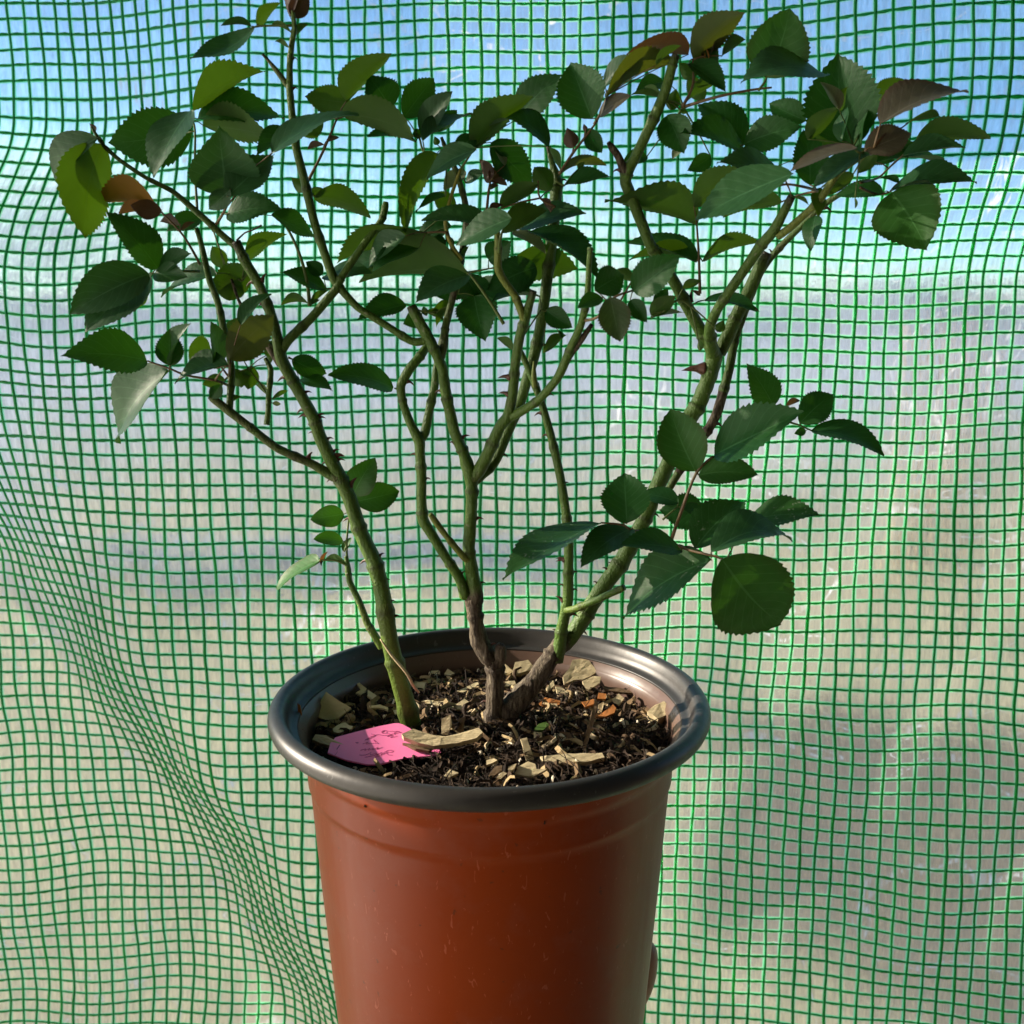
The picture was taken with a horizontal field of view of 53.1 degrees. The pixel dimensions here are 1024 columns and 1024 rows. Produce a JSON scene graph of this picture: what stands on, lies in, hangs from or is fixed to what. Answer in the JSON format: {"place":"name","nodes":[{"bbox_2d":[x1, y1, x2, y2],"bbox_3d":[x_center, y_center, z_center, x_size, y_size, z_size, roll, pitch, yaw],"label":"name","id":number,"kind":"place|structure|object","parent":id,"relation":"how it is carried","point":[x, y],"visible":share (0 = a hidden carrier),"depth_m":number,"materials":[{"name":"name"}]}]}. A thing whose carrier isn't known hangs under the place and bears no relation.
{"place":"outdoors","nodes":[
{"label":"outdoors","id":0,"kind":"place"},
{"bbox_3d":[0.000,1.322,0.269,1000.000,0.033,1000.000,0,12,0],"label":"ground","id":1,"kind":"structure","parent":0,"visible":0},
{"bbox_2d":[0,0,1023,1023],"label":"greenhouse film","id":2,"kind":"object","parent":1,"relation":"on","point":[843,840],"visible":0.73,"depth_m":0.73,"materials":[{"name":"green plastic"}]},
{"bbox_2d":[646,942,657,1002],"bbox_3d":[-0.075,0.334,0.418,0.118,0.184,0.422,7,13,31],"label":"hand","id":3,"kind":"object","parent":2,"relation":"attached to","point":[653,969],"visible":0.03,"depth_m":0.53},
{"bbox_2d":[267,627,710,1023],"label":"flower pot","id":4,"kind":"object","parent":3,"relation":"on","point":[470,905],"visible":0.88,"depth_m":0.42,"materials":[{"name":"brown plastic"}]},
{"bbox_2d":[297,703,301,714],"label":"wood chip","id":5,"kind":"object","parent":4,"relation":"in","point":[299,708],"visible":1,"depth_m":0.47,"materials":[{"name":"brown wood"}]},
{"bbox_2d":[310,665,670,824],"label":"bark litter","id":6,"kind":"object","parent":4,"relation":"in","point":[568,740],"visible":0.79,"depth_m":0.47,"materials":[{"name":"brown wood"}]},
{"bbox_2d":[318,692,350,720],"bbox_3d":[-0.086,0.094,0.490,0.015,0.011,0.011,6,13,26],"label":"wood chip","id":7,"kind":"object","parent":6,"relation":"on","point":[332,707],"visible":1,"depth_m":0.49,"materials":[{"name":"beige wood"}]},
{"bbox_2d":[333,722,352,734],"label":"wood chip","id":8,"kind":"object","parent":6,"relation":"on","point":[336,731],"visible":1,"depth_m":0.47,"materials":[{"name":"beige wood"}]},
{"bbox_2d":[355,682,366,696],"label":"wood chip","id":9,"kind":"object","parent":6,"relation":"on","point":[362,690],"visible":1,"depth_m":0.52,"materials":[{"name":"beige wood"}]},
{"bbox_2d":[367,690,378,700],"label":"wood chip","id":10,"kind":"object","parent":6,"relation":"on","point":[370,695],"visible":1,"depth_m":0.51,"materials":[{"name":"beige wood"}]},
{"bbox_2d":[369,704,387,711],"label":"wood chip","id":11,"kind":"object","parent":6,"relation":"on","point":[382,707],"visible":1,"depth_m":0.49,"materials":[{"name":"beige wood"}]},
{"bbox_2d":[328,723,440,765],"bbox_3d":[-0.058,0.103,0.454,0.047,0.004,0.032,-5,12,-21],"label":"plant tag","id":12,"kind":"object","parent":6,"relation":"on","point":[382,744],"visible":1,"depth_m":0.45,"materials":[{"name":"pink plastic"}]},
{"bbox_2d":[312,734,343,747],"bbox_3d":[-0.081,0.102,0.454,0.015,0.005,0.009,0,12,0],"label":"wood chip","id":13,"kind":"object","parent":12,"relation":"on","point":[323,740],"visible":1,"depth_m":0.45,"materials":[{"name":"beige wood"}]},
{"bbox_2d":[402,743,431,753],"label":"wood chip","id":14,"kind":"object","parent":12,"relation":"on","point":[417,748],"visible":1,"depth_m":0.45,"materials":[{"name":"brown wood"}]},
{"bbox_2d":[380,639,419,692],"bbox_3d":[-0.048,0.071,0.465,0.020,0.031,0.010,-9,14,-37],"label":"straw","id":15,"kind":"object","parent":6,"relation":"on","point":[399,664],"visible":1,"depth_m":0.46,"materials":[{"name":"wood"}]},
{"bbox_2d":[414,681,425,690],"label":"wood chip","id":16,"kind":"object","parent":6,"relation":"on","point":[419,684],"visible":0.74,"depth_m":0.53,"materials":[{"name":"beige wood"}]},
{"bbox_2d":[402,728,482,749],"bbox_3d":[-0.031,0.099,0.449,0.036,0.008,0.009,0,12,0],"label":"wood chip","id":17,"kind":"object","parent":6,"relation":"on","point":[418,738],"visible":1,"depth_m":0.45,"materials":[{"name":"beige wood"}]},
{"bbox_2d":[441,715,451,735],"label":"wood chip","id":18,"kind":"object","parent":6,"relation":"on","point":[446,724],"visible":1,"depth_m":0.47,"materials":[{"name":"beige wood"}]},
{"bbox_2d":[425,701,472,710],"bbox_3d":[-0.031,0.095,0.504,0.024,0.004,0.007,0,12,0],"label":"wood chip","id":19,"kind":"object","parent":6,"relation":"on","point":[433,704],"visible":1,"depth_m":0.50,"materials":[{"name":"beige wood"}]},
{"bbox_2d":[444,669,454,676],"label":"wood chip","id":20,"kind":"object","parent":6,"relation":"on","point":[449,672],"visible":1,"depth_m":0.54,"materials":[{"name":"beige wood"}]},
{"bbox_2d":[444,770,457,778],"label":"wood chip","id":21,"kind":"object","parent":6,"relation":"on","point":[454,774],"visible":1,"depth_m":0.42,"materials":[{"name":"beige wood"}]},
{"bbox_2d":[454,699,467,710],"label":"wood chip","id":22,"kind":"object","parent":6,"relation":"on","point":[463,701],"visible":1,"depth_m":0.50,"materials":[{"name":"beige wood"}]},
{"bbox_2d":[458,716,465,732],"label":"wood chip","id":23,"kind":"object","parent":6,"relation":"on","point":[462,722],"visible":0.86,"depth_m":0.47,"materials":[{"name":"brown wood"}]},
{"bbox_2d":[457,682,478,693],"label":"wood chip","id":24,"kind":"object","parent":6,"relation":"on","point":[473,685],"visible":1,"depth_m":0.52,"materials":[{"name":"beige wood"}]},
{"bbox_2d":[486,758,496,766],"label":"wood chip","id":25,"kind":"object","parent":6,"relation":"on","point":[490,762],"visible":1,"depth_m":0.44,"materials":[{"name":"beige wood"}]},
{"bbox_2d":[489,765,501,778],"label":"wood chip","id":26,"kind":"object","parent":6,"relation":"on","point":[496,770],"visible":1,"depth_m":0.43,"materials":[{"name":"brown wood"}]},
{"bbox_2d":[496,764,515,779],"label":"wood chip","id":27,"kind":"object","parent":6,"relation":"on","point":[511,768],"visible":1,"depth_m":0.42,"materials":[{"name":"beige wood"}]},
{"bbox_2d":[505,664,512,676],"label":"wood chip","id":28,"kind":"object","parent":6,"relation":"on","point":[508,670],"visible":0.7,"depth_m":0.55,"materials":[{"name":"beige wood"}]},
{"bbox_2d":[505,681,515,689],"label":"wood chip","id":29,"kind":"object","parent":6,"relation":"on","point":[509,683],"visible":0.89,"depth_m":0.53,"materials":[{"name":"beige wood"}]},
{"bbox_2d":[49,0,990,731],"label":"rose bush","id":30,"kind":"object","parent":6,"relation":"on","point":[847,102],"visible":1,"depth_m":0.43,"materials":[{"name":"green plant"}]},
{"bbox_2d":[512,660,532,675],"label":"wood chip","id":31,"kind":"object","parent":6,"relation":"on","point":[526,666],"visible":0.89,"depth_m":0.54,"materials":[{"name":"beige wood"}]},
{"bbox_2d":[520,737,533,760],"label":"wood chip","id":32,"kind":"object","parent":6,"relation":"on","point":[525,744],"visible":1,"depth_m":0.44,"materials":[{"name":"beige wood"}]},
{"bbox_2d":[514,761,546,777],"bbox_3d":[0.008,0.108,0.427,0.014,0.005,0.007,0,12,0],"label":"wood chip","id":33,"kind":"object","parent":6,"relation":"on","point":[528,769],"visible":1,"depth_m":0.43,"materials":[{"name":"beige wood"}]},
{"bbox_2d":[533,732,541,744],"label":"wood chip","id":34,"kind":"object","parent":6,"relation":"on","point":[539,733],"visible":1,"depth_m":0.46,"materials":[{"name":"beige wood"}]},
{"bbox_2d":[534,722,548,732],"bbox_3d":[0.014,0.099,0.472,0.007,0.004,0.006,0,12,0],"label":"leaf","id":35,"kind":"object","parent":6,"relation":"on","point":[541,726],"visible":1,"depth_m":0.47,"materials":[{"name":"green plant"}]},
{"bbox_2d":[539,698,559,706],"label":"wood chip","id":36,"kind":"object","parent":6,"relation":"on","point":[557,702],"visible":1,"depth_m":0.50,"materials":[{"name":"orange wood"}]},
{"bbox_2d":[546,681,553,691],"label":"wood chip","id":37,"kind":"object","parent":6,"relation":"on","point":[550,687],"visible":0.96,"depth_m":0.52,"materials":[{"name":"beige wood"}]},
{"bbox_2d":[556,687,567,698],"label":"wood chip","id":38,"kind":"object","parent":6,"relation":"on","point":[559,688],"visible":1,"depth_m":0.51,"materials":[{"name":"beige wood"}]},
{"bbox_2d":[540,753,603,766],"bbox_3d":[0.026,0.106,0.439,0.028,0.005,0.006,0,12,0],"label":"wood chip","id":39,"kind":"object","parent":6,"relation":"on","point":[589,758],"visible":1,"depth_m":0.44,"materials":[{"name":"beige wood"}]},
{"bbox_2d":[563,659,595,684],"bbox_3d":[0.035,0.084,0.538,0.018,0.011,0.010,-3,12,-12],"label":"wood chip","id":40,"kind":"object","parent":6,"relation":"on","point":[582,669],"visible":1,"depth_m":0.54,"materials":[{"name":"beige wood"}]},
{"bbox_2d":[582,699,593,708],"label":"wood chip","id":41,"kind":"object","parent":6,"relation":"on","point":[590,703],"visible":0.89,"depth_m":0.50,"materials":[{"name":"orange wood"}]},
{"bbox_2d":[582,698,597,747],"bbox_3d":[0.035,0.096,0.462,0.008,0.019,0.016,0,12,0],"label":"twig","id":42,"kind":"object","parent":6,"relation":"on","point":[590,724],"visible":1,"depth_m":0.46,"materials":[{"name":"brown wood"}]},
{"bbox_2d":[582,676,600,690],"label":"wood chip","id":43,"kind":"object","parent":6,"relation":"on","point":[593,682],"visible":1,"depth_m":0.52,"materials":[{"name":"beige wood"}]},
{"bbox_2d":[598,702,603,712],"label":"wood chip","id":44,"kind":"object","parent":6,"relation":"on","point":[600,706],"visible":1,"depth_m":0.49,"materials":[{"name":"beige wood"}]},
{"bbox_2d":[597,693,605,700],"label":"wood chip","id":45,"kind":"object","parent":6,"relation":"on","point":[602,696],"visible":1,"depth_m":0.51,"materials":[{"name":"orange wood"}]},
{"bbox_2d":[597,705,615,717],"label":"wood chip","id":46,"kind":"object","parent":6,"relation":"on","point":[609,711],"visible":1,"depth_m":0.49,"materials":[{"name":"orange wood"}]},
{"bbox_2d":[603,686,632,694],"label":"wood chip","id":47,"kind":"object","parent":6,"relation":"on","point":[614,690],"visible":1,"depth_m":0.52,"materials":[{"name":"brown wood"}]},
{"bbox_2d":[612,694,623,705],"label":"wood chip","id":48,"kind":"object","parent":6,"relation":"on","point":[618,699],"visible":1,"depth_m":0.51,"materials":[{"name":"beige wood"}]},
{"bbox_2d":[646,701,665,723],"bbox_3d":[0.070,0.096,0.488,0.012,0.011,0.009,-5,13,-25],"label":"wood chip","id":49,"kind":"object","parent":6,"relation":"on","point":[655,712],"visible":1,"depth_m":0.49,"materials":[{"name":"beige wood"}]}
]}

